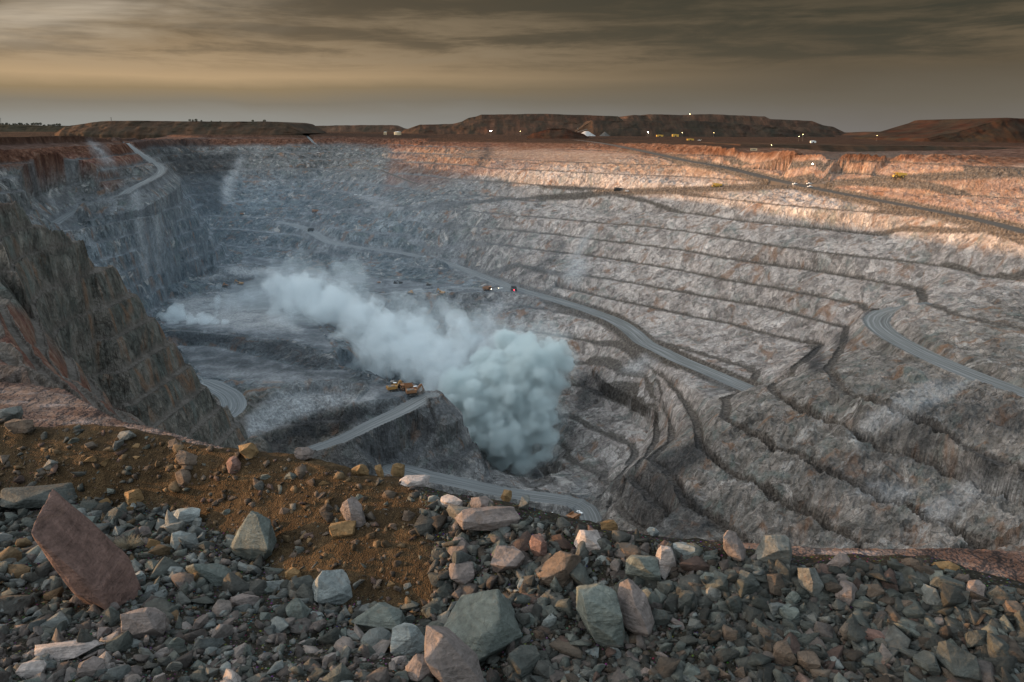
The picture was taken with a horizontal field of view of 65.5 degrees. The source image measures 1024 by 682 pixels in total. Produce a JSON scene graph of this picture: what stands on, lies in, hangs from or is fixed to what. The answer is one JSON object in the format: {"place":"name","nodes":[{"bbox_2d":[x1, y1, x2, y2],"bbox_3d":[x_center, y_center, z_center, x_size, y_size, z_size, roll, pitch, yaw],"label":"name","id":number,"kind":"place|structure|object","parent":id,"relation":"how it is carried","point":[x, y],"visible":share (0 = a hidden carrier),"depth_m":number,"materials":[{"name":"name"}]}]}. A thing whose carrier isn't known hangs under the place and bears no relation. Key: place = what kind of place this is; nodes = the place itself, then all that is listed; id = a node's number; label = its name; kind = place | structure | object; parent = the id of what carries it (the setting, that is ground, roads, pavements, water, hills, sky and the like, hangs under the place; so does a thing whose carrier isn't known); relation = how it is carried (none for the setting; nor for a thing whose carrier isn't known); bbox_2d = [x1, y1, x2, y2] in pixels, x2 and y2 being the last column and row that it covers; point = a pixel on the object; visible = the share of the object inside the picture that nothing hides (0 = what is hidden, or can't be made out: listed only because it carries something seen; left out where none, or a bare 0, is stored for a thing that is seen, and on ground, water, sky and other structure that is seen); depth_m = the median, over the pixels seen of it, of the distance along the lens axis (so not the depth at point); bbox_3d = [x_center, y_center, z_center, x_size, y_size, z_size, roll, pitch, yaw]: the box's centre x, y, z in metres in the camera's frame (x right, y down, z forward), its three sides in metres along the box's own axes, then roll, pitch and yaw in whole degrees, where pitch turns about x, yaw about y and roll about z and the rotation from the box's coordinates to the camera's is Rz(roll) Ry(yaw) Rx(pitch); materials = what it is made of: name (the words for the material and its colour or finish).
{"place":"outdoors","nodes":[
{"label":"outdoors","id":0,"kind":"place"},
{"bbox_2d":[0,124,64,131],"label":"hills","id":1,"kind":"structure","parent":0,"point":[22,128],"depth_m":2787.89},
{"bbox_2d":[55,121,325,139],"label":"hills","id":2,"kind":"structure","parent":0,"point":[139,130],"depth_m":2186.28,"materials":[{"name":"soil"}]},
{"bbox_2d":[316,125,405,131],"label":"hills","id":3,"kind":"structure","parent":0,"point":[364,128],"depth_m":3941.32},
{"bbox_2d":[401,119,582,134],"bbox_3d":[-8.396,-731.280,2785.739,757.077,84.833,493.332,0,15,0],"label":"hills","id":4,"kind":"structure","parent":0,"point":[503,126],"depth_m":2628.83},
{"bbox_2d":[0,132,1023,582],"bbox_3d":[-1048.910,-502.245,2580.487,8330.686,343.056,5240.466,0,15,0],"label":"terrain","id":5,"kind":"structure","parent":0,"point":[838,428],"depth_m":898.62,"materials":[{"name":"stone"}]},
{"bbox_2d":[386,380,402,391],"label":"excavator","id":6,"kind":"object","parent":5,"relation":"on","point":[393,387],"visible":1,"depth_m":766.92,"materials":[{"name":"metal"}]},
{"bbox_2d":[405,384,424,395],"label":"excavator","id":7,"kind":"object","parent":5,"relation":"on","point":[413,390],"visible":1,"depth_m":761.41,"materials":[{"name":"metal"}]},
{"bbox_2d":[0,418,1023,681],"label":"ground","id":8,"kind":"structure","parent":0,"point":[144,482],"depth_m":15.80,"materials":[{"name":"soil"}]},
{"bbox_2d":[0,532,12,542],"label":"rock","id":9,"kind":"object","parent":8,"relation":"on","point":[5,536],"visible":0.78,"depth_m":15.96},
{"bbox_2d":[0,406,22,420],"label":"rock","id":10,"kind":"object","parent":8,"relation":"on","point":[11,413],"visible":0.76,"depth_m":24.97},
{"bbox_2d":[4,419,33,433],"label":"boulder","id":11,"kind":"object","parent":8,"relation":"on","point":[15,426],"visible":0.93,"depth_m":19.34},
{"bbox_2d":[15,660,46,679],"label":"boulder","id":12,"kind":"object","parent":8,"relation":"on","point":[31,668],"visible":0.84,"depth_m":11.00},
{"bbox_2d":[0,482,77,509],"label":"boulder","id":13,"kind":"object","parent":8,"relation":"on","point":[26,497],"visible":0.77,"depth_m":17.79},
{"bbox_2d":[34,640,104,660],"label":"boulder","id":14,"kind":"object","parent":8,"relation":"on","point":[65,650],"visible":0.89,"depth_m":11.65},
{"bbox_2d":[31,489,142,609],"bbox_3d":[-7.275,3.682,13.468,0.565,2.427,1.272,-38,12,-1],"label":"boulder","id":15,"kind":"object","parent":8,"relation":"on","point":[89,560],"visible":0.94,"depth_m":13.28,"materials":[{"name":"stone"}]},
{"bbox_2d":[76,656,104,677],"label":"boulder","id":16,"kind":"object","parent":8,"relation":"on","point":[91,666],"visible":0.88,"depth_m":11.10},
{"bbox_2d":[97,627,111,638],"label":"rock","id":17,"kind":"object","parent":8,"relation":"on","point":[103,631],"visible":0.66,"depth_m":12.40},
{"bbox_2d":[117,430,135,439],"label":"rock","id":18,"kind":"object","parent":8,"relation":"on","point":[126,435],"visible":1,"depth_m":18.84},
{"bbox_2d":[114,532,144,549],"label":"rock","id":19,"kind":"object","parent":8,"relation":"on","point":[132,545],"depth_m":15.85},
{"bbox_2d":[124,489,143,505],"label":"rock","id":20,"kind":"object","parent":8,"relation":"on","point":[133,496],"visible":0.77,"depth_m":17.92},
{"bbox_2d":[120,607,165,638],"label":"boulder","id":21,"kind":"object","parent":8,"relation":"on","point":[139,623],"visible":0.89,"depth_m":12.17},
{"bbox_2d":[138,647,154,661],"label":"rock","id":22,"kind":"object","parent":8,"relation":"on","point":[145,651],"visible":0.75,"depth_m":11.75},
{"bbox_2d":[160,520,184,532],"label":"rock","id":23,"kind":"object","parent":8,"relation":"on","point":[179,525],"visible":0.71,"depth_m":16.39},
{"bbox_2d":[165,661,182,670],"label":"rock","id":24,"kind":"object","parent":8,"relation":"on","point":[175,665],"visible":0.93,"depth_m":11.50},
{"bbox_2d":[168,637,184,647],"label":"rock","id":25,"kind":"object","parent":8,"relation":"on","point":[177,642],"visible":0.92,"depth_m":12.03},
{"bbox_2d":[170,531,191,549],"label":"boulder","id":26,"kind":"object","parent":8,"relation":"on","point":[175,542],"visible":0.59,"depth_m":15.87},
{"bbox_2d":[175,468,190,486],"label":"rock","id":27,"kind":"object","parent":8,"relation":"on","point":[183,476],"visible":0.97,"depth_m":17.83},
{"bbox_2d":[175,591,190,604],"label":"rock","id":28,"kind":"object","parent":8,"relation":"on","point":[181,598],"visible":0.77,"depth_m":13.44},
{"bbox_2d":[173,507,199,524],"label":"boulder","id":29,"kind":"object","parent":8,"relation":"on","point":[188,515],"visible":0.73,"depth_m":17.08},
{"bbox_2d":[175,450,197,465],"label":"rock","id":30,"kind":"object","parent":8,"relation":"on","point":[183,457],"visible":0.93,"depth_m":17.97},
{"bbox_2d":[192,614,208,630],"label":"rock","id":31,"kind":"object","parent":8,"relation":"on","point":[201,621],"visible":0.75,"depth_m":12.65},
{"bbox_2d":[196,541,214,549],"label":"rock","id":32,"kind":"object","parent":8,"relation":"on","point":[204,545],"visible":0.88,"depth_m":15.77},
{"bbox_2d":[186,563,230,586],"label":"boulder","id":33,"kind":"object","parent":8,"relation":"on","point":[211,573],"visible":0.61,"depth_m":14.46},
{"bbox_2d":[205,668,218,676],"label":"rock","id":34,"kind":"object","parent":8,"relation":"on","point":[210,672],"visible":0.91,"depth_m":11.37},
{"bbox_2d":[226,456,240,473],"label":"rock","id":35,"kind":"object","parent":8,"relation":"on","point":[233,463],"visible":0.98,"depth_m":17.51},
{"bbox_2d":[230,593,259,606],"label":"rock","id":36,"kind":"object","parent":8,"relation":"on","point":[241,599],"visible":0.8,"depth_m":13.63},
{"bbox_2d":[238,443,258,458],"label":"rock","id":37,"kind":"object","parent":8,"relation":"on","point":[249,450],"visible":0.99,"depth_m":17.66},
{"bbox_2d":[230,511,276,560],"bbox_3d":[-5.079,3.942,15.866,0.894,1.126,0.755,3,15,12],"label":"boulder","id":38,"kind":"object","parent":8,"relation":"on","point":[254,537],"visible":0.95,"depth_m":15.59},
{"bbox_2d":[245,672,265,681],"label":"rock","id":39,"kind":"object","parent":8,"relation":"on","point":[257,677],"visible":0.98,"depth_m":11.22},
{"bbox_2d":[285,567,301,580],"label":"rock","id":40,"kind":"object","parent":8,"relation":"on","point":[290,572],"visible":0.74,"depth_m":14.83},
{"bbox_2d":[286,598,310,619],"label":"rock","id":41,"kind":"object","parent":8,"relation":"on","point":[297,608],"visible":0.83,"depth_m":13.28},
{"bbox_2d":[287,575,313,596],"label":"boulder","id":42,"kind":"object","parent":8,"relation":"on","point":[294,584],"visible":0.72,"depth_m":14.26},
{"bbox_2d":[294,447,314,459],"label":"rock","id":43,"kind":"object","parent":8,"relation":"on","point":[303,453],"visible":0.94,"depth_m":17.69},
{"bbox_2d":[322,652,335,665],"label":"rock","id":44,"kind":"object","parent":8,"relation":"on","point":[328,658],"visible":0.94,"depth_m":11.78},
{"bbox_2d":[312,569,351,604],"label":"boulder","id":45,"kind":"object","parent":8,"relation":"on","point":[332,587],"visible":0.9,"depth_m":14.14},
{"bbox_2d":[329,520,355,538],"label":"boulder","id":46,"kind":"object","parent":8,"relation":"on","point":[346,528],"visible":0.94,"depth_m":15.33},
{"bbox_2d":[340,497,365,526],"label":"boulder","id":47,"kind":"object","parent":8,"relation":"on","point":[351,509],"visible":0.95,"depth_m":15.46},
{"bbox_2d":[351,464,368,475],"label":"rock","id":48,"kind":"object","parent":8,"relation":"on","point":[360,470],"visible":0.93,"depth_m":17.14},
{"bbox_2d":[351,602,406,631],"bbox_3d":[-2.193,4.597,13.209,0.870,0.518,0.527,3,15,11],"label":"boulder","id":49,"kind":"object","parent":8,"relation":"on","point":[385,615],"visible":0.74,"depth_m":13.03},
{"bbox_2d":[391,463,404,477],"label":"rock","id":50,"kind":"object","parent":8,"relation":"on","point":[397,469],"visible":0.84,"depth_m":30.27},
{"bbox_2d":[390,623,424,655],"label":"boulder","id":51,"kind":"object","parent":8,"relation":"on","point":[408,638],"visible":0.92,"depth_m":12.18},
{"bbox_2d":[402,510,414,520],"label":"rock","id":52,"kind":"object","parent":8,"relation":"on","point":[408,515],"visible":1,"depth_m":15.36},
{"bbox_2d":[399,475,429,486],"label":"rock","id":53,"kind":"object","parent":8,"relation":"on","point":[415,480],"visible":0.95,"depth_m":16.45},
{"bbox_2d":[405,654,433,681],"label":"boulder","id":54,"kind":"object","parent":8,"relation":"on","point":[417,669],"visible":0.59,"depth_m":11.36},
{"bbox_2d":[421,607,437,620],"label":"rock","id":55,"kind":"object","parent":8,"relation":"on","point":[429,610],"visible":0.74,"depth_m":13.45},
{"bbox_2d":[440,494,462,507],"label":"rock","id":56,"kind":"object","parent":8,"relation":"on","point":[446,500],"visible":0.74,"depth_m":15.36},
{"bbox_2d":[424,625,484,681],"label":"boulder","id":57,"kind":"object","parent":8,"relation":"on","point":[450,655],"visible":1,"depth_m":11.25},
{"bbox_2d":[447,537,469,555],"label":"rock","id":58,"kind":"object","parent":8,"relation":"on","point":[463,544],"visible":0.7,"depth_m":14.32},
{"bbox_2d":[449,561,474,583],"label":"boulder","id":59,"kind":"object","parent":8,"relation":"on","point":[462,573],"visible":0.95,"depth_m":13.84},
{"bbox_2d":[470,496,493,507],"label":"rock","id":60,"kind":"object","parent":8,"relation":"on","point":[478,502],"visible":0.62,"depth_m":15.19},
{"bbox_2d":[443,589,521,662],"bbox_3d":[-0.551,4.512,12.614,1.393,1.142,1.077,-2,-5,-7],"label":"boulder","id":61,"kind":"object","parent":8,"relation":"on","point":[483,625],"visible":0.66,"depth_m":12.36,"materials":[{"name":"stone"}]},
{"bbox_2d":[455,506,520,530],"bbox_3d":[-0.453,3.353,14.903,1.212,0.501,0.728,0,-2,-16],"label":"boulder","id":62,"kind":"object","parent":8,"relation":"on","point":[492,518],"visible":0.9,"depth_m":14.64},
{"bbox_2d":[501,489,511,501],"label":"rock","id":63,"kind":"object","parent":8,"relation":"on","point":[506,495],"visible":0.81,"depth_m":30.95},
{"bbox_2d":[490,545,524,571],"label":"boulder","id":64,"kind":"object","parent":8,"relation":"on","point":[504,558],"visible":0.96,"depth_m":13.82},
{"bbox_2d":[0,418,1023,681],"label":"rubble","id":65,"kind":"object","parent":8,"relation":"on","point":[950,610],"visible":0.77,"depth_m":12.75,"materials":[{"name":"stone"}]},
{"bbox_2d":[507,645,539,677],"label":"boulder","id":66,"kind":"object","parent":8,"relation":"on","point":[522,660],"visible":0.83,"depth_m":11.90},
{"bbox_2d":[518,495,529,509],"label":"rock","id":67,"kind":"object","parent":8,"relation":"on","point":[524,502],"visible":0.96,"depth_m":15.39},
{"bbox_2d":[529,533,546,556],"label":"boulder","id":68,"kind":"object","parent":8,"relation":"on","point":[538,545],"visible":0.78,"depth_m":13.96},
{"bbox_2d":[535,551,580,587],"bbox_3d":[0.783,3.910,13.613,0.768,0.650,0.603,9,-3,1],"label":"boulder","id":69,"kind":"object","parent":8,"relation":"on","point":[560,566],"visible":0.81,"depth_m":13.44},
{"bbox_2d":[574,530,600,551],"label":"boulder","id":70,"kind":"object","parent":8,"relation":"on","point":[589,538],"visible":0.77,"depth_m":13.89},
{"bbox_2d":[576,583,625,648],"bbox_3d":[1.422,4.346,12.569,0.707,1.075,0.758,-22,4,2],"label":"boulder","id":71,"kind":"object","parent":8,"relation":"on","point":[598,609],"visible":0.98,"depth_m":12.27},
{"bbox_2d":[600,519,617,530],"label":"rock","id":72,"kind":"object","parent":8,"relation":"on","point":[610,524],"visible":0.86,"depth_m":14.76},
{"bbox_2d":[614,542,640,557],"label":"boulder","id":73,"kind":"object","parent":8,"relation":"on","point":[629,550],"visible":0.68,"depth_m":13.72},
{"bbox_2d":[617,579,654,636],"bbox_3d":[1.945,4.272,12.630,0.520,0.959,0.629,-20,-4,10],"label":"boulder","id":74,"kind":"object","parent":8,"relation":"on","point":[636,612],"visible":0.89,"depth_m":12.44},
{"bbox_2d":[625,555,660,580],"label":"boulder","id":75,"kind":"object","parent":8,"relation":"on","point":[644,567],"visible":0.87,"depth_m":13.29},
{"bbox_2d":[652,608,669,624],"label":"rock","id":76,"kind":"object","parent":8,"relation":"on","point":[660,617],"visible":0.85,"depth_m":12.57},
{"bbox_2d":[656,580,674,595],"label":"rock","id":77,"kind":"object","parent":8,"relation":"on","point":[666,587],"visible":0.94,"depth_m":13.11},
{"bbox_2d":[656,545,675,579],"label":"boulder","id":78,"kind":"object","parent":8,"relation":"on","point":[665,557],"visible":0.81,"depth_m":13.34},
{"bbox_2d":[673,542,694,554],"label":"rock","id":79,"kind":"object","parent":8,"relation":"on","point":[683,548],"visible":0.7,"depth_m":13.59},
{"bbox_2d":[678,590,694,611],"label":"rock","id":80,"kind":"object","parent":8,"relation":"on","point":[686,597],"visible":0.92,"depth_m":12.75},
{"bbox_2d":[683,662,700,677],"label":"boulder","id":81,"kind":"object","parent":8,"relation":"on","point":[690,669],"visible":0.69,"depth_m":11.67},
{"bbox_2d":[688,618,705,628],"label":"rock","id":82,"kind":"object","parent":8,"relation":"on","point":[697,623],"visible":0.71,"depth_m":12.47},
{"bbox_2d":[705,587,721,600],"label":"rock","id":83,"kind":"object","parent":8,"relation":"on","point":[713,594],"visible":1,"depth_m":12.89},
{"bbox_2d":[715,612,726,624],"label":"rock","id":84,"kind":"object","parent":8,"relation":"on","point":[720,617],"visible":0.47,"depth_m":12.48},
{"bbox_2d":[722,624,737,640],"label":"rock","id":85,"kind":"object","parent":8,"relation":"on","point":[729,633],"visible":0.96,"depth_m":12.23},
{"bbox_2d":[723,530,745,561],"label":"boulder","id":86,"kind":"object","parent":8,"relation":"on","point":[734,547],"visible":0.94,"depth_m":13.37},
{"bbox_2d":[737,569,759,586],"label":"rock","id":87,"kind":"object","parent":8,"relation":"on","point":[746,575],"visible":0.61,"depth_m":12.97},
{"bbox_2d":[752,622,771,637],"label":"rock","id":88,"kind":"object","parent":8,"relation":"on","point":[763,631],"visible":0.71,"depth_m":12.19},
{"bbox_2d":[755,535,791,564],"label":"boulder","id":89,"kind":"object","parent":8,"relation":"on","point":[774,547],"visible":0.85,"depth_m":13.24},
{"bbox_2d":[773,640,796,665],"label":"boulder","id":90,"kind":"object","parent":8,"relation":"on","point":[783,653],"visible":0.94,"depth_m":11.83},
{"bbox_2d":[779,603,799,620],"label":"rock","id":91,"kind":"object","parent":8,"relation":"on","point":[786,611],"visible":0.83,"depth_m":12.50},
{"bbox_2d":[785,591,800,603],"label":"rock","id":92,"kind":"object","parent":8,"relation":"on","point":[794,597],"visible":0.92,"depth_m":12.70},
{"bbox_2d":[796,651,820,672],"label":"boulder","id":93,"kind":"object","parent":8,"relation":"on","point":[807,660],"visible":0.92,"depth_m":11.72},
{"bbox_2d":[797,567,823,596],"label":"boulder","id":94,"kind":"object","parent":8,"relation":"on","point":[810,582],"visible":0.95,"depth_m":12.79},
{"bbox_2d":[827,553,849,567],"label":"rock","id":95,"kind":"object","parent":8,"relation":"on","point":[839,560],"visible":0.95,"depth_m":13.16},
{"bbox_2d":[835,580,857,606],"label":"boulder","id":96,"kind":"object","parent":8,"relation":"on","point":[846,593],"visible":0.76,"depth_m":12.67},
{"bbox_2d":[865,652,882,661],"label":"rock","id":97,"kind":"object","parent":8,"relation":"on","point":[876,656],"visible":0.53,"depth_m":11.73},
{"bbox_2d":[865,584,884,597],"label":"rock","id":98,"kind":"object","parent":8,"relation":"on","point":[874,590],"visible":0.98,"depth_m":12.69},
{"bbox_2d":[865,628,884,640],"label":"rock","id":99,"kind":"object","parent":8,"relation":"on","point":[872,634],"visible":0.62,"depth_m":12.11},
{"bbox_2d":[901,558,919,567],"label":"rock","id":100,"kind":"object","parent":8,"relation":"on","point":[911,562],"visible":0.65,"depth_m":13.13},
{"bbox_2d":[912,650,940,675],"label":"boulder","id":101,"kind":"object","parent":8,"relation":"on","point":[924,660],"visible":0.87,"depth_m":11.46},
{"bbox_2d":[931,561,959,570],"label":"rock","id":102,"kind":"object","parent":8,"relation":"on","point":[942,565],"visible":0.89,"depth_m":12.98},
{"bbox_2d":[929,576,965,590],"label":"boulder","id":103,"kind":"object","parent":8,"relation":"on","point":[936,582],"visible":0.62,"depth_m":12.65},
{"bbox_2d":[935,640,981,681],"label":"boulder","id":104,"kind":"object","parent":8,"relation":"on","point":[955,660],"visible":0.91,"depth_m":11.39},
{"bbox_2d":[964,630,986,647],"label":"boulder","id":105,"kind":"object","parent":8,"relation":"on","point":[974,638],"visible":0.94,"depth_m":11.84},
{"bbox_2d":[966,580,985,602],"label":"boulder","id":106,"kind":"object","parent":8,"relation":"on","point":[978,587],"visible":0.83,"depth_m":12.43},
{"bbox_2d":[986,632,1009,655],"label":"boulder","id":107,"kind":"object","parent":8,"relation":"on","point":[998,645],"visible":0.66,"depth_m":11.64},
{"bbox_2d":[985,585,1015,604],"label":"boulder","id":108,"kind":"object","parent":8,"relation":"on","point":[999,595],"visible":0.77,"depth_m":12.32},
{"bbox_2d":[1002,600,1023,612],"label":"rock","id":109,"kind":"object","parent":8,"relation":"on","point":[1011,606],"visible":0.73,"depth_m":12.18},
{"bbox_2d":[0,0,1023,131],"label":"sky","id":110,"kind":"structure","parent":0,"point":[844,65],"materials":[{"name":"grey"}]},
{"bbox_2d":[53,134,1023,522],"bbox_3d":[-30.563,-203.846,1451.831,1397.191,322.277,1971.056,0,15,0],"label":"haul road","id":111,"kind":"structure","parent":0,"point":[877,322],"depth_m":758.59,"materials":[{"name":"gravel"}]},
{"bbox_2d":[464,114,622,123],"bbox_3d":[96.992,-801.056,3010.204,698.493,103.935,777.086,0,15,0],"label":"hills","id":112,"kind":"structure","parent":0,"point":[581,119],"depth_m":2778.45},
{"bbox_2d":[526,128,588,138],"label":"hills","id":113,"kind":"structure","parent":0,"point":[563,133],"depth_m":2067.48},
{"bbox_2d":[575,120,834,136],"bbox_3d":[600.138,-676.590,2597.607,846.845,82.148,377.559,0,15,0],"label":"hills","id":114,"kind":"structure","parent":0,"point":[663,128],"depth_m":2484.02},
{"bbox_2d":[620,114,844,134],"bbox_3d":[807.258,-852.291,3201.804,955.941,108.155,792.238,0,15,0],"label":"hills","id":115,"kind":"structure","parent":0,"point":[808,126],"depth_m":2967.05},
{"bbox_2d":[838,132,874,136],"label":"hills","id":116,"kind":"structure","parent":0,"point":[852,134],"depth_m":2525.68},
{"bbox_2d":[700,142,1020,151],"bbox_3d":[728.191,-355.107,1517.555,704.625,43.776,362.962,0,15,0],"label":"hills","id":117,"kind":"structure","parent":0,"point":[850,148],"depth_m":1375.07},
{"bbox_2d":[853,118,1023,142],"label":"hills","id":118,"kind":"structure","parent":0,"point":[1003,130],"depth_m":1847.48,"materials":[{"name":"soil"}]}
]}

